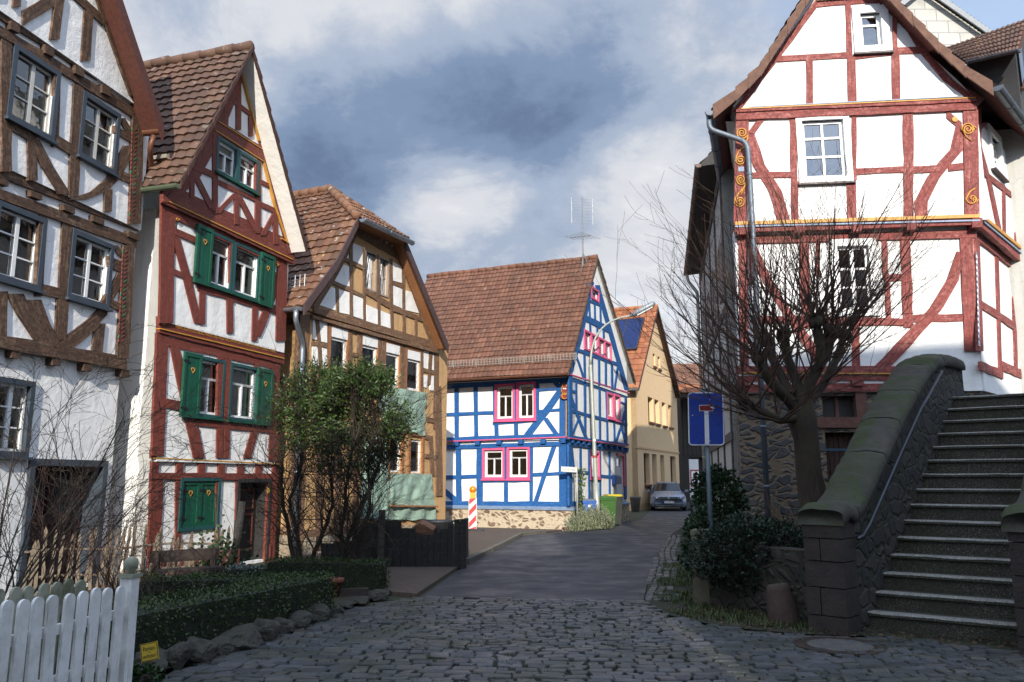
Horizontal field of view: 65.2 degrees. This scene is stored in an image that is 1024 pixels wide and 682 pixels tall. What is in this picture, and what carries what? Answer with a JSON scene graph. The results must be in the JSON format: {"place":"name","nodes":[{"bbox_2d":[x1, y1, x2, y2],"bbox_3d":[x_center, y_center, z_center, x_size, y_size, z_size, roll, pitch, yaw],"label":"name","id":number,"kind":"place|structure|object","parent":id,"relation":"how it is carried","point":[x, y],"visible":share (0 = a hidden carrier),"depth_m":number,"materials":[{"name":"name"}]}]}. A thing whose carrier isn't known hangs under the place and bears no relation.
{"place":"outdoors","nodes":[
{"label":"outdoors","id":0,"kind":"place"},
{"bbox_2d":[34,562,390,681],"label":"garden soil","id":1,"kind":"structure","parent":0,"point":[339,601],"depth_m":10.99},
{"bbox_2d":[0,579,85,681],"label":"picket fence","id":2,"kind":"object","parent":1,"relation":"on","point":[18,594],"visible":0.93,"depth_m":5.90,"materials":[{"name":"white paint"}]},
{"bbox_2d":[0,413,182,591],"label":"bare shrub","id":3,"kind":"object","parent":1,"relation":"on","point":[57,560],"visible":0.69,"depth_m":8.95,"materials":[{"name":"plant"}]},
{"bbox_2d":[20,451,171,599],"bbox_3d":[-5.482,2.504,10.790,1.494,2.078,1.541,-3,-10,18],"label":"bare shrub","id":4,"kind":"object","parent":1,"relation":"on","point":[104,542],"visible":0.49,"depth_m":10.76,"materials":[{"name":"plant"}]},
{"bbox_2d":[21,523,231,595],"bbox_3d":[-5.712,3.267,12.261,3.134,0.967,0.054,9,-13,-41],"label":"lath fence","id":5,"kind":"object","parent":1,"relation":"on","point":[89,571],"visible":0.28,"depth_m":11.99,"materials":[{"name":"brown wood"}]},
{"bbox_2d":[186,514,261,576],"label":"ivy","id":6,"kind":"object","parent":5,"relation":"attached to","point":[224,548],"visible":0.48,"depth_m":12.63,"materials":[{"name":"green plant"}]},
{"bbox_2d":[59,483,200,597],"bbox_3d":[-4.581,2.543,9.784,1.650,1.666,1.327,0,-10,0],"label":"bare shrub","id":7,"kind":"object","parent":1,"relation":"on","point":[108,573],"visible":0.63,"depth_m":9.78,"materials":[{"name":"plant"}]},
{"bbox_2d":[106,662,165,681],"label":"ivy clump","id":8,"kind":"object","parent":1,"relation":"on","point":[150,671],"visible":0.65,"depth_m":6.41,"materials":[{"name":"green plant"}]},
{"bbox_2d":[0,301,291,599],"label":"bare shrub","id":9,"kind":"object","parent":1,"relation":"on","point":[49,551],"visible":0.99,"depth_m":8.13,"materials":[{"name":"plant"}]},
{"bbox_2d":[140,641,158,663],"bbox_3d":[-3.017,2.682,6.650,0.172,0.363,0.045,0,-10,0],"label":"parking sign","id":10,"kind":"object","parent":1,"relation":"on","point":[149,652],"visible":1,"depth_m":6.66,"materials":[{"name":"yellow metal"}]},
{"bbox_2d":[133,648,167,675],"bbox_3d":[-3.129,2.791,6.945,0.283,0.230,0.438,3,-10,-19],"label":"edging stone","id":11,"kind":"object","parent":1,"relation":"on","point":[162,661],"visible":0.45,"depth_m":6.83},
{"bbox_2d":[101,530,230,602],"bbox_3d":[-3.959,2.619,8.528,1.507,1.092,1.718,0,-10,0],"label":"bare shrub","id":12,"kind":"object","parent":1,"relation":"on","point":[154,588],"visible":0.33,"depth_m":8.99,"materials":[{"name":"plant"}]},
{"bbox_2d":[164,640,193,671],"bbox_3d":[-2.963,2.808,7.088,0.211,0.281,0.299,0,-10,0],"label":"edging stone","id":13,"kind":"object","parent":1,"relation":"on","point":[179,654],"visible":0.84,"depth_m":7.02,"materials":[{"name":"stone"}]},
{"bbox_2d":[150,547,224,577],"bbox_3d":[-4.778,3.388,11.778,0.979,0.605,0.398,7,-12,-37],"label":"garden bench","id":14,"kind":"object","parent":1,"relation":"on","point":[212,554],"visible":0.59,"depth_m":11.87,"materials":[{"name":"brown wood"}]},
{"bbox_2d":[54,570,338,678],"bbox_3d":[-3.203,2.752,7.891,0.666,0.572,4.335,-4,-11,22],"label":"box hedge","id":15,"kind":"object","parent":1,"relation":"on","point":[171,620],"visible":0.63,"depth_m":8.08,"materials":[{"name":"green plant"}]},
{"bbox_2d":[183,636,219,666],"bbox_3d":[-2.858,2.852,7.363,0.318,0.288,0.362,4,-10,-20],"label":"edging stone","id":16,"kind":"object","parent":1,"relation":"on","point":[204,650],"visible":0.65,"depth_m":7.26,"materials":[{"name":"stone"}]},
{"bbox_2d":[138,570,299,603],"bbox_3d":[-3.740,3.196,10.222,2.066,0.486,0.570,1,-10,-7],"label":"box hedge","id":17,"kind":"object","parent":1,"relation":"on","point":[220,580],"visible":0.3,"depth_m":10.07,"materials":[{"name":"green plant"}]},
{"bbox_2d":[210,635,235,655],"bbox_3d":[-2.770,2.927,7.657,0.237,0.207,0.374,-6,-11,31],"label":"edging stone","id":18,"kind":"object","parent":1,"relation":"on","point":[227,645],"visible":0.48,"depth_m":7.57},
{"bbox_2d":[224,501,245,575],"bbox_3d":[-4.465,3.235,12.863,0.285,1.296,0.133,3,-10,-18],"label":"fence post","id":19,"kind":"object","parent":1,"relation":"on","point":[239,523],"visible":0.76,"depth_m":12.86,"materials":[{"name":"wood"}]},
{"bbox_2d":[219,623,262,650],"bbox_3d":[-2.674,2.953,7.890,0.374,0.268,0.496,-5,-11,27],"label":"edging stone","id":20,"kind":"object","parent":1,"relation":"on","point":[248,636],"visible":0.67,"depth_m":7.86,"materials":[{"name":"stone"}]},
{"bbox_2d":[225,562,266,576],"bbox_3d":[-3.731,3.633,12.442,1.406,0.378,0.514,2,-10,-12],"label":"lavender row","id":21,"kind":"object","parent":1,"relation":"on","point":[241,569],"visible":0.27,"depth_m":12.25,"materials":[{"name":"green plant"}]},
{"bbox_2d":[253,618,280,641],"bbox_3d":[-2.552,3.010,8.275,0.299,0.286,0.362,0,-10,0],"label":"edging stone","id":22,"kind":"object","parent":1,"relation":"on","point":[268,630],"visible":0.59,"depth_m":8.16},
{"bbox_2d":[272,617,295,633],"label":"edging stone","id":23,"kind":"object","parent":1,"relation":"on","point":[287,626],"visible":0.63,"depth_m":8.58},
{"bbox_2d":[197,326,401,563],"bbox_3d":[-3.435,1.915,13.049,3.277,4.178,3.102,0,-10,0],"label":"leafy shrub","id":24,"kind":"object","parent":1,"relation":"on","point":[298,397],"visible":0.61,"depth_m":12.86,"materials":[{"name":"green plant"}]},
{"bbox_2d":[288,610,312,628],"bbox_3d":[-2.408,3.139,8.953,0.312,0.239,0.277,9,-13,-41],"label":"edging stone","id":25,"kind":"object","parent":1,"relation":"on","point":[301,618],"visible":0.63,"depth_m":8.89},
{"bbox_2d":[307,602,330,623],"bbox_3d":[-2.306,3.206,9.419,0.346,0.270,0.394,0,-10,0],"label":"edging stone","id":26,"kind":"object","parent":1,"relation":"on","point":[320,612],"visible":0.57,"depth_m":9.29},
{"bbox_2d":[263,554,391,589],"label":"box hedge","id":27,"kind":"object","parent":1,"relation":"on","point":[372,575],"visible":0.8,"depth_m":11.91,"materials":[{"name":"green plant"}]},
{"bbox_2d":[296,450,373,560],"bbox_3d":[-2.938,2.879,13.304,1.250,2.124,0.015,0,-10,0],"label":"trellis","id":28,"kind":"object","parent":1,"relation":"on","point":[335,519],"visible":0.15,"depth_m":13.29,"materials":[{"name":"black metal"}]},
{"bbox_2d":[339,587,368,596],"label":"border beam","id":29,"kind":"structure","parent":1,"relation":"on","point":[361,591],"depth_m":11.15,"materials":[{"name":"stone"}]},
{"bbox_2d":[271,332,469,570],"bbox_3d":[-2.259,2.224,12.430,3.306,4.695,3.226,0,-10,0],"label":"leafy shrub","id":30,"kind":"object","parent":1,"relation":"on","point":[374,383],"visible":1,"depth_m":12.36,"materials":[{"name":"green plant"}]},
{"bbox_2d":[371,589,389,601],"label":"edging stone","id":31,"kind":"object","parent":1,"relation":"on","point":[378,595],"visible":1,"depth_m":11.05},
{"bbox_2d":[280,527,561,597],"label":"pavement","id":32,"kind":"structure","parent":0,"point":[412,582],"depth_m":14.25,"materials":[{"name":"concrete"}]},
{"bbox_2d":[322,510,468,567],"bbox_3d":[-1.874,3.737,15.182,3.124,1.069,1.473,6,-11,-31],"label":"plank fence","id":33,"kind":"object","parent":32,"relation":"on","point":[452,549],"visible":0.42,"depth_m":14.92,"materials":[{"name":"wood"}]},
{"bbox_2d":[469,486,483,530],"bbox_3d":[-1.233,5.266,25.121,0.700,1.415,0.400,0,-10,0],"label":"warning beacon","id":34,"kind":"object","parent":32,"relation":"on","point":[472,511],"visible":0.87,"depth_m":25.04,"materials":[{"name":"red plastic"}]},
{"bbox_2d":[413,519,435,534],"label":"wood block","id":35,"kind":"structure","parent":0,"point":[428,528],"depth_m":15.52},
{"bbox_2d":[425,519,453,544],"bbox_3d":[-1.524,4.077,16.447,0.672,0.766,0.672,0,-10,0],"label":"mortar tub","id":36,"kind":"object","parent":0,"point":[442,524],"visible":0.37,"depth_m":16.21,"materials":[{"name":"black plastic"}]},
{"bbox_2d":[36,504,1018,676],"bbox_3d":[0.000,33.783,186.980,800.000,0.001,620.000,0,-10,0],"label":"ground","id":37,"kind":"structure","parent":0,"point":[636,516],"depth_m":9.45,"materials":[{"name":"stone"}]},
{"bbox_2d":[0,0,165,599],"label":"timber house","id":38,"kind":"structure","parent":37,"relation":"on","point":[81,120],"depth_m":12.28,"materials":[{"name":"white paint"}]},
{"bbox_2d":[0,376,35,459],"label":"window","id":39,"kind":"structure","parent":38,"relation":"in","point":[10,398],"depth_m":11.38,"materials":[{"name":"white paint"}]},
{"bbox_2d":[0,200,47,293],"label":"window","id":40,"kind":"structure","parent":38,"relation":"in","point":[9,279],"depth_m":11.46,"materials":[{"name":"white paint"}]},
{"bbox_2d":[4,42,61,145],"bbox_3d":[-6.957,-3.543,11.548,0.280,1.149,0.935,-2,-10,11],"label":"window","id":41,"kind":"structure","parent":38,"relation":"in","point":[49,138],"depth_m":11.62,"materials":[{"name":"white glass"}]},
{"bbox_2d":[16,458,108,586],"bbox_3d":[-6.933,2.775,12.133,0.410,1.932,1.623,-2,-10,11],"label":"door","id":42,"kind":"structure","parent":38,"relation":"in","point":[103,479],"depth_m":12.35,"materials":[{"name":"brown wood"}]},
{"bbox_2d":[65,228,114,312],"bbox_3d":[-6.736,-1.099,12.684,0.280,1.124,0.993,-2,-10,11],"label":"window","id":43,"kind":"structure","parent":38,"relation":"in","point":[90,302],"depth_m":12.75,"materials":[{"name":"white paint"}]},
{"bbox_2d":[76,90,121,178],"bbox_3d":[-6.693,-3.303,12.865,0.280,1.109,0.933,-2,-10,11],"label":"window","id":44,"kind":"structure","parent":38,"relation":"in","point":[95,162],"depth_m":12.95,"materials":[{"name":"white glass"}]},
{"bbox_2d":[103,40,307,579],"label":"timber house","id":45,"kind":"structure","parent":37,"relation":"on","point":[222,242],"depth_m":15.09,"materials":[{"name":"white paint"}]},
{"bbox_2d":[195,356,225,420],"bbox_3d":[-5.687,0.893,14.914,0.270,1.156,0.852,-3,-10,17],"label":"window","id":46,"kind":"structure","parent":45,"relation":"in","point":[206,415],"depth_m":15.09,"materials":[{"name":"white paint"}]},
{"bbox_2d":[209,232,234,294],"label":"window","id":47,"kind":"structure","parent":45,"relation":"in","point":[214,285],"depth_m":15.43,"materials":[{"name":"white paint"}]},
{"bbox_2d":[214,136,239,184],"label":"window","id":48,"kind":"structure","parent":45,"relation":"in","point":[229,177],"depth_m":15.53,"materials":[{"name":"green paint"}]},
{"bbox_2d":[227,362,256,424],"bbox_3d":[-5.381,1.056,15.862,0.270,1.156,0.956,-3,-10,17],"label":"window","id":49,"kind":"structure","parent":45,"relation":"in","point":[235,366],"depth_m":15.99,"materials":[{"name":"white paint"}]},
{"bbox_2d":[232,241,259,303],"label":"window","id":50,"kind":"structure","parent":45,"relation":"in","point":[239,294],"depth_m":16.03,"materials":[{"name":"white paint"}]},
{"bbox_2d":[235,149,260,196],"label":"window","id":51,"kind":"structure","parent":45,"relation":"in","point":[243,185],"depth_m":16.12,"materials":[{"name":"white paint"}]},
{"bbox_2d":[233,479,271,559],"bbox_3d":[-5.327,3.597,16.055,0.358,1.639,1.125,-3,-10,17],"label":"door","id":52,"kind":"structure","parent":45,"relation":"in","point":[250,533],"depth_m":16.41,"materials":[{"name":"brown wood"}]},
{"bbox_2d":[275,184,448,558],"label":"timber house","id":53,"kind":"structure","parent":37,"relation":"on","point":[354,276],"depth_m":19.86,"materials":[{"name":"brown wood"}]},
{"bbox_2d":[327,323,349,371],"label":"window","id":54,"kind":"structure","parent":53,"relation":"in","point":[335,331],"depth_m":18.83,"materials":[{"name":"white paint"}]},
{"bbox_2d":[364,250,376,292],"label":"window","id":55,"kind":"structure","parent":53,"relation":"in","point":[370,282],"depth_m":20.11,"materials":[{"name":"grey wood"}]},
{"bbox_2d":[361,333,379,365],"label":"window","id":56,"kind":"structure","parent":53,"relation":"in","point":[366,339],"depth_m":19.90,"materials":[{"name":"white paint"}]},
{"bbox_2d":[360,428,389,518],"bbox_3d":[-3.301,3.249,19.552,0.099,2.229,1.306,-5,-11,26],"label":"tarpaulin","id":57,"kind":"object","parent":53,"relation":"hanging from","point":[380,499],"visible":0.18,"depth_m":19.64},
{"bbox_2d":[379,256,389,297],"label":"window","id":58,"kind":"structure","parent":53,"relation":"in","point":[384,294],"depth_m":20.60,"materials":[{"name":"grey wood"}]},
{"bbox_2d":[384,339,401,388],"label":"window","id":59,"kind":"structure","parent":53,"relation":"in","point":[392,347],"depth_m":20.79,"materials":[{"name":"white paint"}]},
{"bbox_2d":[380,387,426,435],"bbox_3d":[-2.859,1.813,20.711,0.103,1.175,2.389,-5,-11,26],"label":"tarpaulin","id":60,"kind":"object","parent":53,"relation":"hanging from","point":[402,392],"visible":0.39,"depth_m":21.22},
{"bbox_2d":[389,474,435,519],"bbox_3d":[-2.574,4.081,20.886,0.099,1.215,2.169,-5,-11,26],"label":"tarpaulin","id":61,"kind":"object","parent":53,"relation":"attached to","point":[417,487],"visible":0.91,"depth_m":20.91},
{"bbox_2d":[405,345,421,391],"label":"window","id":62,"kind":"structure","parent":53,"relation":"in","point":[412,353],"depth_m":21.61,"materials":[{"name":"white paint"}]},
{"bbox_2d":[407,432,425,473],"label":"window","id":63,"kind":"structure","parent":53,"relation":"in","point":[422,439],"depth_m":21.45,"materials":[{"name":"white paint"}]},
{"bbox_2d":[425,254,635,530],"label":"timber house","id":64,"kind":"structure","parent":37,"relation":"on","point":[520,337],"depth_m":28.01,"materials":[{"name":"white paint"}]},
{"bbox_2d":[480,448,504,480],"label":"window","id":65,"kind":"structure","parent":64,"relation":"in","point":[485,477],"depth_m":27.49,"materials":[{"name":"white paint"}]},
{"bbox_2d":[493,383,514,421],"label":"window","id":66,"kind":"structure","parent":64,"relation":"in","point":[504,418],"depth_m":27.62,"materials":[{"name":"white paint"}]},
{"bbox_2d":[505,447,530,480],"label":"window","id":67,"kind":"structure","parent":64,"relation":"in","point":[519,477],"depth_m":27.11,"materials":[{"name":"white paint"}]},
{"bbox_2d":[515,381,536,421],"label":"window","id":68,"kind":"structure","parent":64,"relation":"in","point":[529,390],"depth_m":27.34,"materials":[{"name":"white paint"}]},
{"bbox_2d":[565,197,599,273],"bbox_3d":[2.595,-3.927,30.269,0.977,3.105,1.188,-10,-14,44],"label":"roof antenna","id":69,"kind":"object","parent":64,"relation":"on","point":[583,255],"visible":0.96,"depth_m":30.27,"materials":[{"name":"metal"}]},
{"bbox_2d":[616,453,625,493],"bbox_3d":[4.298,5.437,31.879,0.180,1.888,1.091,-4,-11,23],"label":"door","id":70,"kind":"structure","parent":64,"relation":"in","point":[618,455],"depth_m":32.06,"materials":[{"name":"white paint"}]},
{"bbox_2d":[614,304,680,510],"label":"cream house","id":71,"kind":"structure","parent":37,"relation":"on","point":[652,454],"depth_m":46.10,"materials":[{"name":"beige paint"}]},
{"bbox_2d":[644,535,683,601],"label":"gutter stones","id":72,"kind":"object","parent":37,"relation":"on","point":[655,567],"visible":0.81,"depth_m":14.59,"materials":[{"name":"stone"}]},
{"bbox_2d":[673,363,702,501],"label":"passage house","id":73,"kind":"structure","parent":37,"relation":"on","point":[687,451],"depth_m":57.48,"materials":[{"name":"orange tile"}]},
{"bbox_2d":[689,459,698,496],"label":"house","id":74,"kind":"structure","parent":37,"relation":"on","point":[693,466],"depth_m":71.14,"materials":[{"name":"white paint"}]},
{"bbox_2d":[708,523,809,623],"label":"retaining wall","id":75,"kind":"structure","parent":37,"relation":"on","point":[785,565],"depth_m":9.73,"materials":[{"name":"stone"}]},
{"bbox_2d":[683,129,1023,514],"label":"grey house","id":76,"kind":"structure","parent":37,"relation":"on","point":[725,454],"depth_m":19.12,"materials":[{"name":"white paint"}]},
{"bbox_2d":[705,0,1023,527],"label":"timber house","id":77,"kind":"structure","parent":37,"relation":"on","point":[826,72],"depth_m":15.82,"materials":[{"name":"white paint"}]},
{"bbox_2d":[795,116,855,185],"bbox_3d":[6.220,-3.804,15.997,1.090,1.476,0.300,-1,-10,6],"label":"window","id":78,"kind":"structure","parent":77,"relation":"in","point":[821,133],"depth_m":15.97,"materials":[{"name":"white paint"}]},
{"bbox_2d":[822,397,853,416],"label":"cellar window","id":79,"kind":"structure","parent":77,"relation":"in","point":[845,404],"depth_m":15.46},
{"bbox_2d":[825,433,852,482],"bbox_3d":[6.267,2.978,15.181,0.572,2.464,0.050,-1,-10,6],"label":"cellar door","id":80,"kind":"structure","parent":77,"relation":"in","point":[837,444],"depth_m":15.33,"materials":[{"name":"brown wood"}]},
{"bbox_2d":[828,238,880,316],"bbox_3d":[6.678,-1.234,15.632,0.872,1.547,0.150,-1,-10,6],"label":"window","id":81,"kind":"structure","parent":77,"relation":"in","point":[839,246],"depth_m":15.64,"materials":[{"name":"white paint"}]},
{"bbox_2d":[851,4,893,55],"bbox_3d":[7.277,-6.277,16.260,0.761,1.067,0.300,-1,-10,6],"label":"window","id":82,"kind":"structure","parent":77,"relation":"in","point":[863,32],"depth_m":16.21,"materials":[{"name":"white paint"}]},
{"bbox_2d":[984,123,1009,183],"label":"window","id":83,"kind":"structure","parent":77,"relation":"in","point":[1000,173],"depth_m":17.24,"materials":[{"name":"white paint"}]},
{"bbox_2d":[797,354,965,637],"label":"parapet wall","id":84,"kind":"structure","parent":37,"relation":"on","point":[854,516],"depth_m":9.54,"materials":[{"name":"stone"}]},
{"bbox_2d":[868,393,1023,646],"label":"stone staircase","id":85,"kind":"structure","parent":37,"relation":"on","point":[950,572],"depth_m":9.54,"materials":[{"name":"stone"}]},
{"bbox_2d":[901,0,991,64],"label":"slate gable house","id":86,"kind":"structure","parent":37,"relation":"on","point":[947,23],"depth_m":26.12,"materials":[{"name":"grey tile"}]},
{"bbox_2d":[1001,476,1023,654],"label":"parapet wall","id":87,"kind":"structure","parent":37,"relation":"on","point":[1012,520],"depth_m":7.63,"materials":[{"name":"stone"}]},
{"bbox_2d":[422,497,695,600],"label":"road","id":88,"kind":"structure","parent":0,"point":[609,564],"depth_m":15.39,"materials":[{"name":"asphalt"}]},
{"bbox_2d":[466,530,545,564],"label":"kerb","id":89,"kind":"structure","parent":88,"relation":"on","point":[483,553],"depth_m":19.08,"materials":[{"name":"stone"}]},
{"bbox_2d":[561,460,577,516],"bbox_3d":[1.851,4.960,25.720,0.544,2.220,0.082,0,-10,0],"label":"street name sign","id":90,"kind":"object","parent":88,"relation":"on","point":[569,469],"visible":0.99,"depth_m":25.81,"materials":[{"name":"white metal"}]},
{"bbox_2d":[564,503,614,531],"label":"lavender bush","id":91,"kind":"object","parent":88,"relation":"on","point":[602,519],"visible":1,"depth_m":25.89,"materials":[{"name":"plant"}]},
{"bbox_2d":[599,496,616,525],"bbox_3d":[3.259,5.902,27.724,0.605,1.040,0.711,1,-10,-8],"label":"wheelie bin","id":92,"kind":"object","parent":88,"relation":"on","point":[609,502],"visible":0.38,"depth_m":27.46,"materials":[{"name":"green plastic"}]},
{"bbox_2d":[603,494,622,524],"bbox_3d":[3.626,6.051,28.713,0.583,1.081,0.688,1,-10,-8],"label":"wheelie bin","id":93,"kind":"object","parent":88,"relation":"on","point":[618,513],"visible":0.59,"depth_m":28.46,"materials":[{"name":"grey plastic"}]},
{"bbox_2d":[589,302,655,511],"bbox_3d":[3.882,2.488,27.698,2.395,7.770,0.240,-3,-10,16],"label":"street lamp","id":94,"kind":"object","parent":88,"relation":"on","point":[641,310],"visible":0.89,"depth_m":27.96,"materials":[{"name":"grey metal"}]},
{"bbox_2d":[647,482,687,510],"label":"parked car","id":95,"kind":"object","parent":88,"relation":"on","point":[667,494],"visible":0.98,"depth_m":41.27,"materials":[{"name":"silver metal"}]},
{"bbox_2d":[123,0,1023,363],"label":"sky","id":96,"kind":"structure","parent":0,"point":[470,128],"materials":[{"name":"grey"}]},
{"bbox_2d":[140,596,1023,681],"bbox_3d":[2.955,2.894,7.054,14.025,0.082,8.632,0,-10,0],"label":"cobbles","id":97,"kind":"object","parent":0,"point":[330,645],"visible":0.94,"depth_m":7.62,"materials":[{"name":"stone"}]},
{"bbox_2d":[0,556,142,681],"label":"picket fence","id":98,"kind":"object","parent":97,"relation":"on","point":[118,661],"visible":1,"depth_m":5.66,"materials":[{"name":"white paint"}]},
{"bbox_2d":[168,598,1023,681],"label":"joint moss","id":99,"kind":"object","parent":97,"relation":"on","point":[819,673],"visible":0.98,"depth_m":7.83,"materials":[{"name":"plant"}]},
{"bbox_2d":[793,636,887,655],"bbox_3d":[3.268,3.033,7.973,0.877,0.018,0.877,0,-10,0],"label":"manhole cover","id":100,"kind":"object","parent":97,"relation":"on","point":[841,647],"visible":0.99,"depth_m":7.94,"materials":[{"name":"metal"}]},
{"bbox_2d":[645,527,890,635],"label":"verge","id":101,"kind":"structure","parent":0,"point":[661,604],"depth_m":9.72,"materials":[{"name":"plant"}]},
{"bbox_2d":[675,502,720,582],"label":"evergreen bush","id":102,"kind":"object","parent":101,"relation":"on","point":[695,522],"visible":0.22,"depth_m":12.13,"materials":[{"name":"green plant"}]},
{"bbox_2d":[690,529,710,604],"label":"stone pillar","id":103,"kind":"structure","parent":101,"relation":"on","point":[700,591],"depth_m":10.63,"materials":[{"name":"stone"}]},
{"bbox_2d":[688,388,723,528],"bbox_3d":[2.900,2.182,11.825,0.537,2.998,0.125,0,-10,0],"label":"dead end sign","id":104,"kind":"object","parent":101,"relation":"on","point":[705,430],"visible":0.72,"depth_m":11.94,"materials":[{"name":"metal"}]},
{"bbox_2d":[766,583,800,624],"bbox_3d":[3.156,3.083,9.299,0.367,0.522,0.367,0,-10,0],"label":"stone bollard","id":105,"kind":"object","parent":101,"relation":"on","point":[781,604],"visible":0.84,"depth_m":9.20,"materials":[{"name":"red stone"}]},
{"bbox_2d":[664,607,1018,646],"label":"fallen leaves","id":106,"kind":"object","parent":101,"relation":"on","point":[912,635],"visible":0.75,"depth_m":8.53,"materials":[{"name":"brown plant"}]},
{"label":"garden bed","id":107,"kind":"structure","parent":0,"visible":0},
{"bbox_2d":[688,463,751,527],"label":"evergreen bush","id":108,"kind":"object","parent":107,"relation":"on","point":[731,493],"visible":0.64,"depth_m":12.48,"materials":[{"name":"green plant"}]},
{"bbox_2d":[681,507,804,595],"bbox_3d":[3.139,2.728,10.306,1.945,1.171,1.446,0,-10,0],"label":"evergreen bush","id":109,"kind":"object","parent":107,"relation":"on","point":[765,531],"visible":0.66,"depth_m":10.07,"materials":[{"name":"green plant"}]},
{"bbox_2d":[548,109,996,532],"bbox_3d":[4.232,-0.149,12.679,7.334,6.643,5.822,0,-10,0],"label":"pollard tree","id":110,"kind":"object","parent":107,"relation":"on","point":[800,417],"visible":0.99,"depth_m":12.14,"materials":[{"name":"brown plant"}]},
{"bbox_2d":[752,475,817,545],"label":"bare shrub","id":111,"kind":"object","parent":107,"relation":"on","point":[779,510],"visible":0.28,"depth_m":11.08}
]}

